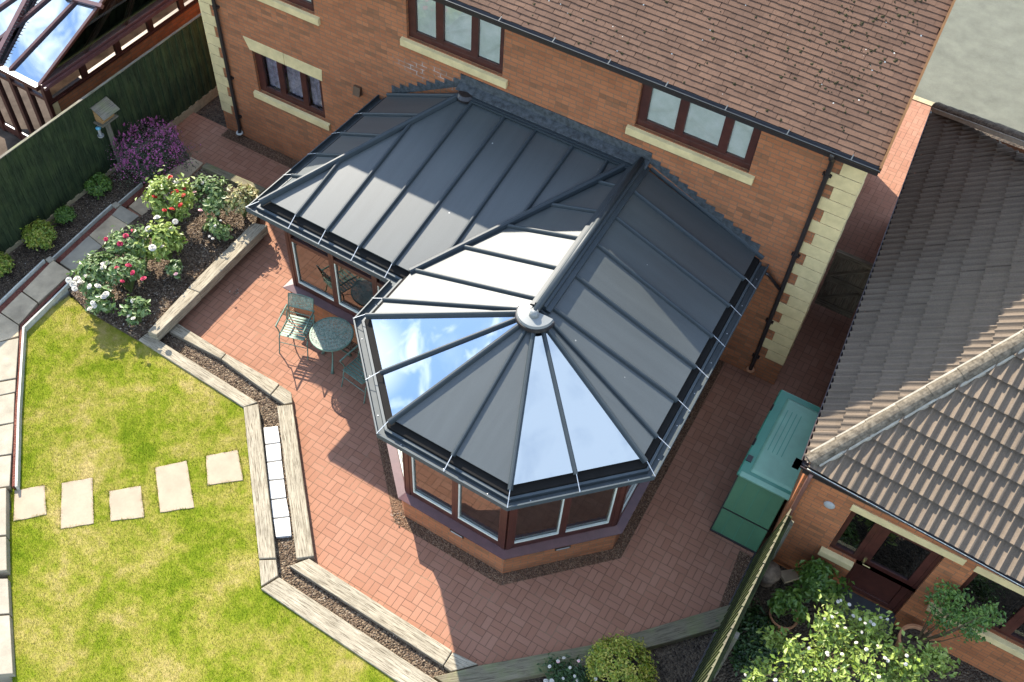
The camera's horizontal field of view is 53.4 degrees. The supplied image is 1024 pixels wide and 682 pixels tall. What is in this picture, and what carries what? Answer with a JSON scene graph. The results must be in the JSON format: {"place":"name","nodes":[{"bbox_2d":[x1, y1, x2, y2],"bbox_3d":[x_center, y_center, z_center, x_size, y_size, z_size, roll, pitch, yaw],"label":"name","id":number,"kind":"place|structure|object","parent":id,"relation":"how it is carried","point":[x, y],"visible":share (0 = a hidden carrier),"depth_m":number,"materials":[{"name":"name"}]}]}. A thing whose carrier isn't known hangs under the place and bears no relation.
{"place":"outdoors","nodes":[
{"label":"outdoors","id":0,"kind":"place"},
{"bbox_2d":[0,128,21,155],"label":"yard paving","id":1,"kind":"structure","parent":0,"point":[8,140],"depth_m":19.52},
{"bbox_2d":[0,0,200,139],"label":"brown conservatory","id":2,"kind":"object","parent":1,"relation":"on","point":[57,57],"visible":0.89,"depth_m":18.07,"materials":[{"name":"clear glass"}]},
{"bbox_2d":[0,73,29,135],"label":"window pane","id":3,"kind":"structure","parent":2,"relation":"in","point":[6,88],"depth_m":18.81,"materials":[{"name":"glass"}]},
{"bbox_2d":[12,79,39,131],"bbox_3d":[-8.790,-4.246,18.521,0.370,1.700,0.008,26,55,16],"label":"window pane","id":4,"kind":"structure","parent":2,"relation":"in","point":[23,96],"depth_m":18.54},
{"bbox_2d":[0,0,196,139],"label":"window frame","id":5,"kind":"structure","parent":2,"relation":"in","point":[46,96],"depth_m":18.69,"materials":[{"name":"brown wood"}]},
{"bbox_2d":[50,0,189,96],"label":"window pane","id":6,"kind":"structure","parent":2,"relation":"in","point":[61,85],"depth_m":18.78,"materials":[{"name":"glass"}]},
{"bbox_2d":[7,296,395,681],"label":"lawn","id":7,"kind":"structure","parent":0,"point":[186,620],"depth_m":14.22,"materials":[{"name":"plant"}]},
{"bbox_2d":[14,485,46,520],"bbox_3d":[-6.909,2.357,14.633,0.443,0.142,0.514,-10,53,-12],"label":"stepping stone","id":8,"kind":"object","parent":7,"relation":"on","point":[29,502],"visible":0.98,"depth_m":14.57,"materials":[{"name":"stone"}]},
{"bbox_2d":[12,280,66,488],"bbox_3d":[-7.592,0.595,15.960,0.600,0.265,4.038,-1,52,-5],"label":"brick edging","id":9,"kind":"object","parent":7,"relation":"on","point":[45,301],"visible":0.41,"depth_m":16.02,"materials":[{"name":"brick"}]},
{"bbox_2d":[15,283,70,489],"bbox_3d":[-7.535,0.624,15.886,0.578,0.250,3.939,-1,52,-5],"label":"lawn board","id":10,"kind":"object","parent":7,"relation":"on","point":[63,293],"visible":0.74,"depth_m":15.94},
{"bbox_2d":[61,478,93,528],"bbox_3d":[-6.248,2.369,14.666,0.447,0.142,0.779,-10,53,-11],"label":"stepping stone","id":11,"kind":"object","parent":7,"relation":"on","point":[76,503],"visible":0.94,"depth_m":14.60,"materials":[{"name":"stone"}]},
{"bbox_2d":[109,486,143,520],"bbox_3d":[-5.553,2.388,14.695,0.473,0.142,0.547,-10,53,-11],"label":"stepping stone","id":12,"kind":"object","parent":7,"relation":"on","point":[126,503],"visible":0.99,"depth_m":14.64,"materials":[{"name":"stone"}]},
{"bbox_2d":[155,461,193,512],"bbox_3d":[-4.931,2.176,14.901,0.473,0.142,0.826,-12,54,-13],"label":"stepping stone","id":13,"kind":"object","parent":7,"relation":"on","point":[174,489],"visible":0.95,"depth_m":14.84,"materials":[{"name":"stone"}]},
{"bbox_2d":[206,450,242,484],"bbox_3d":[-4.272,1.920,15.144,0.513,0.142,0.544,-9,53,-10],"label":"stepping stone","id":14,"kind":"object","parent":7,"relation":"on","point":[223,467],"visible":0.94,"depth_m":15.08,"materials":[{"name":"stone"}]},
{"bbox_2d":[128,100,930,665],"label":"patio","id":15,"kind":"structure","parent":0,"point":[676,560],"depth_m":15.38,"materials":[{"name":"brick"}]},
{"bbox_2d":[0,259,45,305],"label":"path edging","id":16,"kind":"object","parent":15,"relation":"on","point":[35,269],"visible":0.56,"depth_m":16.97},
{"bbox_2d":[52,204,112,261],"bbox_3d":[-7.556,-1.895,17.955,0.036,0.170,1.504,23,54,14],"label":"path edging","id":17,"kind":"object","parent":15,"relation":"on","point":[82,232],"visible":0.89,"depth_m":17.90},
{"bbox_2d":[55,208,117,264],"bbox_3d":[-7.473,-1.843,17.963,0.116,0.140,1.505,23,54,14],"label":"brick edging","id":18,"kind":"object","parent":15,"relation":"on","point":[59,259],"visible":0.49,"depth_m":17.87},
{"bbox_2d":[89,215,127,245],"bbox_3d":[-7.161,-1.904,18.044,0.407,0.180,0.636,26,55,16],"label":"flagstone","id":19,"kind":"object","parent":15,"relation":"on","point":[103,229],"visible":0.53,"depth_m":17.99,"materials":[{"name":"stone"}]},
{"bbox_2d":[112,206,138,224],"bbox_3d":[-6.945,-2.205,18.295,0.458,0.180,0.282,26,55,16],"label":"flagstone","id":20,"kind":"object","parent":15,"relation":"on","point":[123,214],"visible":0.65,"depth_m":18.21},
{"bbox_2d":[68,167,259,340],"bbox_3d":[-5.909,-1.598,17.839,1.959,0.250,3.776,26,55,16],"label":"flower bed","id":21,"kind":"object","parent":15,"relation":"on","point":[190,265],"visible":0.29,"depth_m":17.45,"materials":[{"name":"brown soil"}]},
{"bbox_2d":[65,249,114,295],"bbox_3d":[-6.889,-1.040,16.669,0.738,0.808,0.944,3,52,-2],"label":"rose bush","id":22,"kind":"object","parent":21,"relation":"on","point":[93,268],"visible":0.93,"depth_m":16.45,"materials":[{"name":"green plant"}]},
{"bbox_2d":[84,283,118,315],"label":"rose bush","id":23,"kind":"object","parent":21,"relation":"on","point":[96,303],"visible":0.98,"depth_m":16.34,"materials":[{"name":"green plant"}]},
{"bbox_2d":[98,221,148,260],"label":"rose bush","id":24,"kind":"object","parent":21,"relation":"on","point":[117,244],"visible":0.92,"depth_m":16.86,"materials":[{"name":"green plant"}]},
{"bbox_2d":[99,254,150,292],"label":"rose bush","id":25,"kind":"object","parent":21,"relation":"on","point":[130,268],"visible":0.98,"depth_m":16.55,"materials":[{"name":"green plant"}]},
{"bbox_2d":[118,294,151,325],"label":"rose bush","id":26,"kind":"object","parent":21,"relation":"on","point":[141,306],"visible":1,"depth_m":16.31,"materials":[{"name":"green plant"}]},
{"bbox_2d":[139,215,187,261],"bbox_3d":[-5.869,-1.656,17.217,0.692,0.810,0.801,-28,58,-23],"label":"rose bush","id":27,"kind":"object","parent":21,"relation":"on","point":[172,242],"visible":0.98,"depth_m":17.00,"materials":[{"name":"green plant"}]},
{"bbox_2d":[135,165,197,225],"bbox_3d":[-5.970,-2.393,17.591,1.108,1.124,1.135,26,55,16],"label":"rose bush","id":28,"kind":"object","parent":21,"relation":"on","point":[182,201],"visible":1,"depth_m":17.41,"materials":[{"name":"green plant"}]},
{"bbox_2d":[191,173,241,217],"bbox_3d":[-5.269,-2.498,17.906,0.943,0.829,1.016,-37,62,-28],"label":"rose bush","id":29,"kind":"object","parent":21,"relation":"on","point":[212,201],"visible":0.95,"depth_m":17.68,"materials":[{"name":"green plant"}]},
{"bbox_2d":[202,217,233,240],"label":"rose bush","id":30,"kind":"object","parent":21,"relation":"on","point":[217,228],"visible":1,"depth_m":17.50,"materials":[{"name":"green plant"}]},
{"bbox_2d":[222,181,258,217],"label":"rose bush","id":31,"kind":"object","parent":21,"relation":"on","point":[247,193],"visible":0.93,"depth_m":17.72,"materials":[{"name":"green plant"}]},
{"bbox_2d":[173,157,202,177],"bbox_3d":[-6.138,-3.284,19.270,0.427,0.060,0.481,26,55,16],"label":"flagstone","id":32,"kind":"object","parent":15,"relation":"on","point":[189,173],"visible":0.56,"depth_m":19.22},
{"bbox_2d":[169,323,225,362],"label":"timber sleeper","id":33,"kind":"object","parent":15,"relation":"on","point":[182,333],"visible":0.89,"depth_m":16.59,"materials":[{"name":"wood"}]},
{"bbox_2d":[139,333,257,407],"bbox_3d":[-5.017,0.532,16.215,2.400,0.240,0.197,29,56,18],"label":"timber sleeper","id":34,"kind":"object","parent":15,"relation":"on","point":[230,392],"visible":0.7,"depth_m":16.10,"materials":[{"name":"wood"}]},
{"bbox_2d":[202,163,265,194],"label":"timber sleeper","id":35,"kind":"object","parent":15,"relation":"on","point":[219,172],"visible":0.43,"depth_m":18.75,"materials":[{"name":"wood"}]},
{"bbox_2d":[222,354,278,396],"bbox_3d":[-4.217,0.568,16.294,1.099,0.150,0.256,26,55,16],"label":"timber sleeper","id":36,"kind":"object","parent":15,"relation":"on","point":[265,384],"visible":0.89,"depth_m":16.22,"materials":[{"name":"wood"}]},
{"bbox_2d":[221,129,298,167],"bbox_3d":[-3.952,-3.268,19.389,3.900,0.001,0.237,26,55,16],"label":"gravel strip","id":37,"kind":"object","parent":15,"relation":"on","point":[264,150],"visible":0.4,"depth_m":19.69,"materials":[{"name":"gravel"}]},
{"bbox_2d":[244,404,276,561],"bbox_3d":[-3.736,2.091,15.070,0.231,0.240,2.666,-9,53,-11],"label":"timber sleeper","id":38,"kind":"object","parent":15,"relation":"on","point":[262,503],"visible":0.89,"depth_m":14.91,"materials":[{"name":"wood"}]},
{"bbox_2d":[259,560,278,587],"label":"timber sleeper","id":39,"kind":"object","parent":15,"relation":"on","point":[269,572],"visible":0.8,"depth_m":14.09,"materials":[{"name":"wood"}]},
{"bbox_2d":[271,386,292,404],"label":"timber sleeper","id":40,"kind":"object","parent":15,"relation":"on","point":[281,395],"visible":0.88,"depth_m":16.00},
{"bbox_2d":[275,293,314,359],"bbox_3d":[-3.480,-0.244,16.474,0.516,0.915,0.598,13,52,7],"label":"bistro chair","id":41,"kind":"object","parent":15,"relation":"on","point":[293,300],"visible":0.88,"depth_m":16.41,"materials":[{"name":"metal"}]},
{"bbox_2d":[277,405,314,562],"bbox_3d":[-3.231,2.073,15.161,0.244,0.170,2.667,-9,53,-11],"label":"timber sleeper","id":42,"kind":"object","parent":15,"relation":"on","point":[304,549],"visible":0.93,"depth_m":15.01,"materials":[{"name":"wood"}]},
{"bbox_2d":[160,332,449,678],"bbox_3d":[-3.410,2.153,15.106,1.491,0.001,7.587,-26,58,-22],"label":"soil channel","id":43,"kind":"object","parent":15,"relation":"on","point":[306,584],"visible":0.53,"depth_m":14.36,"materials":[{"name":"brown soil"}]},
{"bbox_2d":[265,443,281,462],"bbox_3d":[-3.615,1.705,15.426,0.223,0.070,0.294,-8,53,-9],"label":"white slab","id":44,"kind":"object","parent":43,"relation":"on","point":[273,452],"depth_m":15.39,"materials":[{"name":"stone"}]},
{"bbox_2d":[267,461,283,480],"bbox_3d":[-3.541,1.956,15.234,0.221,0.070,0.310,-8,53,-10],"label":"white slab","id":45,"kind":"object","parent":43,"relation":"on","point":[275,471],"depth_m":15.20,"materials":[{"name":"stone"}]},
{"bbox_2d":[269,480,285,499],"bbox_3d":[-3.467,2.205,15.043,0.222,0.070,0.315,-9,53,-10],"label":"white slab","id":46,"kind":"object","parent":43,"relation":"on","point":[277,489],"depth_m":15.00,"materials":[{"name":"stone"}]},
{"bbox_2d":[271,499,289,518],"bbox_3d":[-3.384,2.454,14.851,0.234,0.070,0.307,-10,53,-11],"label":"white slab","id":47,"kind":"object","parent":43,"relation":"on","point":[279,508],"depth_m":14.81,"materials":[{"name":"stone"}]},
{"bbox_2d":[273,517,291,537],"bbox_3d":[-3.309,2.701,14.662,0.234,0.070,0.310,-8,53,-10],"label":"white slab","id":48,"kind":"object","parent":43,"relation":"on","point":[282,526],"depth_m":14.63,"materials":[{"name":"stone"}]},
{"bbox_2d":[309,317,353,373],"bbox_3d":[-2.874,0.104,16.372,0.700,0.715,0.700,26,55,16],"label":"bistro table","id":49,"kind":"object","parent":15,"relation":"on","point":[327,334],"visible":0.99,"depth_m":16.10,"materials":[{"name":"metal"}]},
{"bbox_2d":[261,578,436,681],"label":"timber sleeper","id":50,"kind":"object","parent":15,"relation":"on","point":[378,656],"visible":0.8,"depth_m":13.58,"materials":[{"name":"wood"}]},
{"bbox_2d":[339,345,366,403],"bbox_3d":[-2.342,0.410,16.031,0.516,0.915,0.598,33,57,21],"label":"bistro chair","id":51,"kind":"object","parent":15,"relation":"on","point":[346,370],"visible":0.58,"depth_m":16.00,"materials":[{"name":"metal"}]},
{"bbox_2d":[290,559,451,666],"bbox_3d":[-1.956,3.691,13.983,2.601,0.150,0.240,27,55,17],"label":"timber sleeper","id":52,"kind":"object","parent":15,"relation":"on","point":[398,627],"visible":0.9,"depth_m":13.89,"materials":[{"name":"wood"}]},
{"bbox_2d":[444,652,477,672],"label":"timber sleeper","id":53,"kind":"object","parent":15,"relation":"on","point":[455,662],"visible":0.8,"depth_m":13.51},
{"bbox_2d":[280,303,724,584],"bbox_3d":[-0.706,0.710,16.468,6.982,0.001,5.408,26,55,16],"label":"gravel border","id":54,"kind":"object","parent":15,"relation":"on","point":[485,569],"visible":0.69,"depth_m":14.88,"materials":[{"name":"gravel"}]},
{"bbox_2d":[246,73,779,572],"bbox_3d":[-0.567,-0.327,15.030,7.418,3.665,5.601,26,55,16],"label":"conservatory","id":55,"kind":"object","parent":15,"relation":"on","point":[540,309],"visible":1,"depth_m":14.20,"materials":[{"name":"glass"}]},
{"bbox_2d":[295,236,318,273],"bbox_3d":[-3.303,-1.755,16.262,0.018,1.580,0.598,26,55,16],"label":"window pane","id":56,"kind":"structure","parent":55,"relation":"in","point":[305,257],"depth_m":16.64,"materials":[{"name":"clear glass"}]},
{"bbox_2d":[284,231,638,549],"bbox_3d":[-0.576,-0.297,15.330,6.565,1.745,5.207,26,55,16],"label":"window frame","id":57,"kind":"structure","parent":55,"relation":"in","point":[508,519],"depth_m":14.16,"materials":[{"name":"brown wood"}]},
{"bbox_2d":[434,645,598,681],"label":"timber sleeper","id":58,"kind":"object","parent":15,"relation":"on","point":[519,669],"visible":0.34,"depth_m":13.46,"materials":[{"name":"wood"}]},
{"bbox_2d":[607,605,729,661],"bbox_3d":[2.173,4.025,13.957,2.013,0.190,0.259,-13,54,-13],"label":"timber sleeper","id":59,"kind":"object","parent":15,"relation":"on","point":[690,627],"visible":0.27,"depth_m":13.91,"materials":[{"name":"wood"}]},
{"bbox_2d":[719,551,751,607],"bbox_3d":[3.230,3.465,14.552,0.264,0.001,1.019,22,54,13],"label":"gravel margin","id":60,"kind":"object","parent":15,"relation":"on","point":[743,559],"visible":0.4,"depth_m":14.62,"materials":[{"name":"gravel"}]},
{"bbox_2d":[710,390,819,552],"bbox_3d":[3.853,1.928,15.029,0.876,1.226,2.062,26,55,16],"label":"storage box","id":61,"kind":"object","parent":15,"relation":"on","point":[761,489],"visible":0.81,"depth_m":14.64,"materials":[{"name":"green plastic"}]},
{"bbox_2d":[70,95,1023,681],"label":"ground","id":62,"kind":"structure","parent":0,"point":[726,673],"depth_m":14.23,"materials":[{"name":"soil"}]},
{"bbox_2d":[0,537,10,578],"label":"flagstone","id":63,"kind":"object","parent":62,"relation":"on","point":[5,571],"visible":0.56,"depth_m":13.92,"materials":[{"name":"stone"}]},
{"bbox_2d":[0,488,11,539],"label":"flagstone","id":64,"kind":"object","parent":62,"relation":"on","point":[5,504],"visible":0.56,"depth_m":14.33,"materials":[{"name":"stone"}]},
{"bbox_2d":[0,579,11,616],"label":"flagstone","id":65,"kind":"object","parent":62,"relation":"on","point":[5,599],"visible":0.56,"depth_m":13.58,"materials":[{"name":"stone"}]},
{"bbox_2d":[0,455,12,494],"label":"flagstone","id":66,"kind":"object","parent":62,"relation":"on","point":[6,467],"visible":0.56,"depth_m":14.78,"materials":[{"name":"stone"}]},
{"bbox_2d":[0,424,13,457],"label":"flagstone","id":67,"kind":"object","parent":62,"relation":"on","point":[6,439],"visible":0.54,"depth_m":15.11,"materials":[{"name":"stone"}]},
{"bbox_2d":[0,615,15,681],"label":"flagstone","id":68,"kind":"object","parent":62,"relation":"on","point":[7,663],"visible":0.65,"depth_m":13.15,"materials":[{"name":"stone"}]},
{"bbox_2d":[0,393,15,425],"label":"flagstone","id":69,"kind":"object","parent":62,"relation":"on","point":[7,409],"visible":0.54,"depth_m":15.44,"materials":[{"name":"stone"}]},
{"bbox_2d":[0,338,18,381],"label":"flagstone","id":70,"kind":"object","parent":62,"relation":"on","point":[9,356],"visible":0.54,"depth_m":16.00,"materials":[{"name":"stone"}]},
{"bbox_2d":[0,313,19,341],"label":"flagstone","id":71,"kind":"object","parent":62,"relation":"on","point":[9,329],"visible":0.56,"depth_m":16.37,"materials":[{"name":"stone"}]},
{"bbox_2d":[1,292,37,326],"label":"flagstone","id":72,"kind":"object","parent":62,"relation":"on","point":[20,308],"visible":0.61,"depth_m":16.64,"materials":[{"name":"stone"}]},
{"bbox_2d":[0,262,49,313],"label":"brick edging","id":73,"kind":"object","parent":62,"relation":"on","point":[11,298],"visible":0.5,"depth_m":16.91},
{"bbox_2d":[23,261,71,305],"bbox_3d":[-7.817,-0.918,17.151,0.494,0.300,0.796,26,55,16],"label":"flagstone","id":74,"kind":"object","parent":62,"relation":"on","point":[46,282],"visible":0.52,"depth_m":17.01,"materials":[{"name":"stone"}]},
{"bbox_2d":[60,236,101,272],"bbox_3d":[-7.468,-1.466,17.680,0.389,0.180,0.754,26,55,16],"label":"flagstone","id":75,"kind":"object","parent":62,"relation":"on","point":[88,244],"visible":0.51,"depth_m":17.61,"materials":[{"name":"stone"}]},
{"bbox_2d":[0,126,189,299],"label":"border bed","id":76,"kind":"object","parent":62,"relation":"on","point":[81,220],"visible":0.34,"depth_m":18.23,"materials":[{"name":"soil"}]},
{"bbox_2d":[19,216,57,250],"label":"round shrub","id":77,"kind":"object","parent":76,"relation":"on","point":[42,231],"visible":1,"depth_m":17.51,"materials":[{"name":"green plant"}]},
{"bbox_2d":[51,205,78,224],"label":"round shrub","id":78,"kind":"object","parent":76,"relation":"on","point":[65,213],"visible":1,"depth_m":17.93,"materials":[{"name":"green plant"}]},
{"bbox_2d":[82,172,112,199],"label":"round shrub","id":79,"kind":"object","parent":76,"relation":"on","point":[103,181],"visible":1,"depth_m":18.40,"materials":[{"name":"green plant"}]},
{"bbox_2d":[90,97,123,168],"bbox_3d":[-7.321,-3.720,18.497,0.527,1.535,0.410,26,55,16],"label":"bird table","id":80,"kind":"object","parent":76,"relation":"on","point":[104,109],"visible":0.81,"depth_m":17.99,"materials":[{"name":"wood"}]},
{"bbox_2d":[105,115,201,192],"bbox_3d":[-6.720,-3.534,18.740,1.989,0.978,1.868,26,55,16],"label":"purple flower bush","id":81,"kind":"object","parent":76,"relation":"on","point":[134,152],"visible":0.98,"depth_m":18.61,"materials":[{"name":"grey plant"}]},
{"bbox_2d":[0,13,218,254],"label":"timber fence","id":82,"kind":"object","parent":62,"relation":"on","point":[48,168],"visible":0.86,"depth_m":18.27,"materials":[{"name":"wood"}]},
{"bbox_2d":[198,0,955,384],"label":"brick house","id":83,"kind":"structure","parent":62,"relation":"on","point":[770,128],"depth_m":14.21,"materials":[{"name":"brown brick"}]},
{"bbox_2d":[258,0,320,25],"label":"window","id":84,"kind":"structure","parent":83,"relation":"in","point":[308,4],"depth_m":16.59,"materials":[{"name":"stone"}]},
{"bbox_2d":[253,52,330,130],"bbox_3d":[-3.918,-4.562,18.213,1.715,1.040,0.315,26,55,16],"label":"window","id":85,"kind":"structure","parent":83,"relation":"in","point":[298,88],"depth_m":18.31,"materials":[{"name":"brown wood"}]},
{"bbox_2d":[400,0,507,88],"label":"window","id":86,"kind":"structure","parent":83,"relation":"in","point":[461,34],"depth_m":15.32,"materials":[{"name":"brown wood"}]},
{"bbox_2d":[625,84,760,184],"bbox_3d":[2.587,-3.031,14.067,1.975,1.130,0.315,26,55,16],"label":"window","id":87,"kind":"structure","parent":83,"relation":"in","point":[720,136],"depth_m":14.17,"materials":[{"name":"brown wood"}]},
{"bbox_2d":[815,249,872,318],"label":"side gate","id":88,"kind":"structure","parent":83,"relation":"attached to","point":[847,305],"depth_m":17.17,"materials":[{"name":"brown wood"}]},
{"bbox_2d":[690,509,793,681],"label":"feather edge fence","id":89,"kind":"object","parent":62,"relation":"on","point":[724,638],"visible":0.99,"depth_m":13.21,"materials":[{"name":"green wood"}]},
{"bbox_2d":[713,597,789,679],"bbox_3d":[3.288,4.046,13.824,1.117,0.458,1.210,26,55,16],"label":"ground shrub","id":90,"kind":"object","parent":62,"relation":"on","point":[742,654],"visible":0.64,"depth_m":13.69,"materials":[{"name":"green plant"}]},
{"bbox_2d":[760,561,780,586],"bbox_3d":[3.640,3.312,14.439,0.330,0.420,0.330,26,55,16],"label":"round stone","id":91,"kind":"object","parent":62,"relation":"on","point":[772,576],"visible":0.66,"depth_m":14.28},
{"bbox_2d":[769,608,797,633],"bbox_3d":[3.729,3.853,14.083,0.416,0.320,0.416,26,55,16],"label":"plant pot","id":92,"kind":"object","parent":62,"relation":"on","point":[788,622],"visible":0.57,"depth_m":13.94,"materials":[{"name":"ceramic"}]},
{"bbox_2d":[767,586,809,627],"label":"pot shrub","id":93,"kind":"object","parent":92,"relation":"on","point":[780,601],"visible":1,"depth_m":13.66,"materials":[{"name":"green plant"}]},
{"bbox_2d":[792,555,854,604],"bbox_3d":[4.263,3.366,14.121,0.841,0.924,0.698,-7,53,-9],"label":"leafy shrub","id":94,"kind":"object","parent":62,"relation":"on","point":[812,572],"visible":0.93,"depth_m":13.93,"materials":[{"name":"green plant"}]},
{"bbox_2d":[740,582,960,681],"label":"white rose bush","id":95,"kind":"object","parent":62,"relation":"on","point":[908,664],"visible":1,"depth_m":12.91,"materials":[{"name":"green plant"}]},
{"bbox_2d":[894,624,935,658],"bbox_3d":[5.458,4.178,13.886,0.499,0.400,0.499,26,55,16],"label":"plant pot","id":96,"kind":"object","parent":62,"relation":"on","point":[913,630],"visible":0.48,"depth_m":13.81,"materials":[{"name":"ceramic"}]},
{"bbox_2d":[915,577,1014,643],"bbox_3d":[5.741,3.612,13.190,0.992,1.530,0.413,26,55,16],"label":"potted shrub","id":97,"kind":"object","parent":96,"relation":"in","point":[969,620],"visible":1,"depth_m":13.05,"materials":[{"name":"green plant"}]},
{"bbox_2d":[518,632,713,681],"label":"planting bed","id":98,"kind":"object","parent":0,"point":[679,661],"visible":0.25,"depth_m":13.77,"materials":[{"name":"soil"}]},
{"bbox_2d":[536,652,598,681],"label":"flowering plant","id":99,"kind":"object","parent":98,"relation":"on","point":[564,672],"visible":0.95,"depth_m":13.27,"materials":[{"name":"green plant"}]},
{"bbox_2d":[581,630,660,681],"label":"golden bush","id":100,"kind":"object","parent":98,"relation":"on","point":[602,654],"visible":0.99,"depth_m":13.25,"materials":[{"name":"green plant"}]},
{"bbox_2d":[769,102,1023,681],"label":"garage","id":101,"kind":"structure","parent":0,"point":[914,450],"depth_m":13.27,"materials":[{"name":"tile"}]},
{"bbox_2d":[829,511,880,558],"bbox_3d":[4.647,2.488,13.680,0.398,1.270,0.410,26,55,16],"label":"window","id":102,"kind":"structure","parent":101,"relation":"in","point":[856,527],"depth_m":13.85,"materials":[{"name":"brown wood"}]},
{"bbox_2d":[841,526,943,613],"bbox_3d":[5.059,3.076,13.645,0.829,1.900,0.128,26,55,16],"label":"door","id":103,"kind":"structure","parent":101,"relation":"in","point":[868,583],"depth_m":13.83,"materials":[{"name":"brown wood"}]},
{"bbox_2d":[950,572,1023,633],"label":"window","id":104,"kind":"structure","parent":101,"relation":"in","point":[983,589],"depth_m":13.41,"materials":[{"name":"brown wood"}]},
{"bbox_2d":[1003,597,1023,644],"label":"window","id":105,"kind":"structure","parent":101,"relation":"in","point":[1010,632],"depth_m":13.22,"materials":[{"name":"brown wood"}]},
{"bbox_2d":[914,0,1023,132],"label":"driveway","id":106,"kind":"structure","parent":0,"point":[975,65],"depth_m":22.62,"materials":[{"name":"concrete"}]},
{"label":"timber sleeper","id":107,"kind":"object","parent":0,"visible":0},
{"bbox_2d":[188,223,267,298],"bbox_3d":[-4.875,-1.415,17.522,0.253,0.185,1.847,25,54,15],"label":"timber sleeper","id":108,"kind":"object","parent":107,"relation":"on","point":[228,259],"visible":0.89,"depth_m":17.44,"materials":[{"name":"wood"}]},
{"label":"timber sleeper","id":109,"kind":"object","parent":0,"visible":0},
{"bbox_2d":[148,289,200,340],"bbox_3d":[-5.531,-0.423,16.700,0.232,0.185,1.058,22,54,14],"label":"timber sleeper","id":110,"kind":"object","parent":109,"relation":"on","point":[181,307],"visible":1,"depth_m":16.64,"materials":[{"name":"wood"}]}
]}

